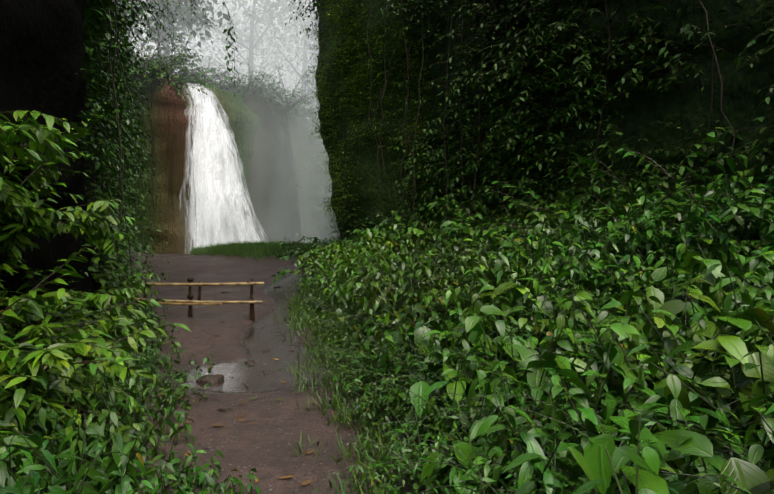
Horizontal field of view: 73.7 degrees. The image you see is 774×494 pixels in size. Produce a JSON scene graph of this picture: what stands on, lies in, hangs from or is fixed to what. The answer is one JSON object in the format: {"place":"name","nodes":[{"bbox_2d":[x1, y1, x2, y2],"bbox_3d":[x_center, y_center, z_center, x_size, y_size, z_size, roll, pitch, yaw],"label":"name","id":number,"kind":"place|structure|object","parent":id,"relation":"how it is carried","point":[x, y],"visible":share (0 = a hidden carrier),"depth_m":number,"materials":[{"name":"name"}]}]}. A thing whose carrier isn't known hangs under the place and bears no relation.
{"place":"outdoors","nodes":[
{"label":"outdoors","id":0,"kind":"place"},
{"bbox_2d":[187,83,246,247],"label":"waterfall water","id":1,"kind":"structure","parent":0,"point":[213,151],"depth_m":29.20,"materials":[{"name":"liquid"}]},
{"bbox_2d":[210,0,335,242],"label":"mist","id":2,"kind":"structure","parent":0,"point":[290,105],"depth_m":36.44,"materials":[{"name":"white liquid"}]},
{"bbox_2d":[222,75,339,242],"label":"mist","id":3,"kind":"structure","parent":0,"point":[281,184],"depth_m":28.67,"materials":[{"name":"white liquid"}]},
{"bbox_2d":[8,0,765,493],"bbox_3d":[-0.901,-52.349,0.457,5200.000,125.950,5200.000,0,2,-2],"label":"terrain","id":4,"kind":"structure","parent":0,"point":[264,444],"depth_m":6.54,"materials":[{"name":"brown soil"}]},
{"bbox_2d":[0,0,111,347],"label":"cliff wall","id":5,"kind":"structure","parent":4,"relation":"on","point":[41,52],"depth_m":6.24,"materials":[{"name":"black stone"}]},
{"bbox_2d":[75,0,238,318],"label":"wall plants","id":6,"kind":"object","parent":5,"relation":"attached to","point":[102,16],"depth_m":9.34,"materials":[{"name":"green plant"}]},
{"bbox_2d":[0,110,259,493],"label":"bush","id":7,"kind":"object","parent":4,"relation":"on","point":[49,361],"visible":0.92,"depth_m":3.92,"materials":[{"name":"green plant"}]},
{"bbox_2d":[123,277,263,320],"bbox_3d":[-3.774,1.091,9.984,2.782,1.007,0.231,0,2,1],"label":"bamboo fence","id":8,"kind":"object","parent":4,"relation":"on","point":[190,302],"visible":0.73,"depth_m":9.96,"materials":[{"name":"wood"}]},
{"bbox_2d":[196,374,223,383],"bbox_3d":[-2.058,1.551,6.004,0.323,0.122,0.244,0,2,-2],"label":"trail rock","id":9,"kind":"object","parent":4,"relation":"on","point":[209,379],"visible":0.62,"depth_m":5.95,"materials":[{"name":"stone"}]},
{"bbox_2d":[107,74,334,253],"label":"cliff","id":10,"kind":"structure","parent":4,"relation":"on","point":[158,114],"depth_m":28.34,"materials":[{"name":"brown stone"}]},
{"bbox_2d":[107,0,319,126],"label":"clifftop shrubs","id":11,"kind":"object","parent":10,"relation":"on","point":[151,66],"visible":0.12,"depth_m":30.00,"materials":[{"name":"green plant"}]},
{"bbox_2d":[107,0,319,121],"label":"trees","id":12,"kind":"object","parent":10,"relation":"on","point":[202,30],"depth_m":48.55,"materials":[{"name":"green plant"}]},
{"bbox_2d":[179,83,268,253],"bbox_3d":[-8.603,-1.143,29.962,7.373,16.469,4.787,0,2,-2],"label":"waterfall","id":13,"kind":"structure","parent":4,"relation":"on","point":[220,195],"depth_m":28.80,"materials":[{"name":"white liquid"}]},
{"bbox_2d":[137,263,313,484],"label":"leaf litter","id":14,"kind":"object","parent":4,"relation":"on","point":[306,482],"visible":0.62,"depth_m":5.08,"materials":[{"name":"brown plant"}]},
{"bbox_2d":[245,360,254,363],"bbox_3d":[-1.813,1.531,6.816,0.152,0.060,0.118,0,2,-2],"label":"trail rock","id":15,"kind":"object","parent":4,"relation":"on","point":[250,362],"visible":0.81,"depth_m":6.79,"materials":[{"name":"stone"}]},
{"bbox_2d":[170,197,330,252],"bbox_3d":[-6.370,0.120,26.547,10.087,5.658,0.001,0,2,-2],"label":"mist spray","id":16,"kind":"object","parent":4,"relation":"on","point":[247,224],"visible":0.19,"depth_m":26.49,"materials":[{"name":"white liquid"}]},
{"bbox_2d":[12,238,489,493],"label":"grass tufts","id":17,"kind":"object","parent":4,"relation":"on","point":[256,249],"visible":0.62,"depth_m":5.25,"materials":[{"name":"green plant"}]},
{"bbox_2d":[89,0,735,318],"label":"hanging vines","id":18,"kind":"object","parent":4,"relation":"on","point":[116,104],"visible":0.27,"depth_m":10.66,"materials":[{"name":"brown plant"}]},
{"bbox_2d":[270,116,773,493],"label":"shrubs","id":19,"kind":"object","parent":4,"relation":"on","point":[400,280],"visible":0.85,"depth_m":5.32,"materials":[{"name":"green plant"}]},
{"bbox_2d":[315,0,773,242],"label":"cliff wall","id":20,"kind":"structure","parent":4,"relation":"on","point":[644,113],"depth_m":8.97,"materials":[{"name":"green plant"}]},
{"bbox_2d":[304,0,773,241],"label":"wall plants","id":21,"kind":"object","parent":20,"relation":"on","point":[513,110],"depth_m":9.34,"materials":[{"name":"green plant"}]},
{"bbox_2d":[361,218,773,493],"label":"herbs","id":22,"kind":"object","parent":4,"relation":"on","point":[602,462],"visible":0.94,"depth_m":2.85,"materials":[{"name":"green plant"}]}
]}

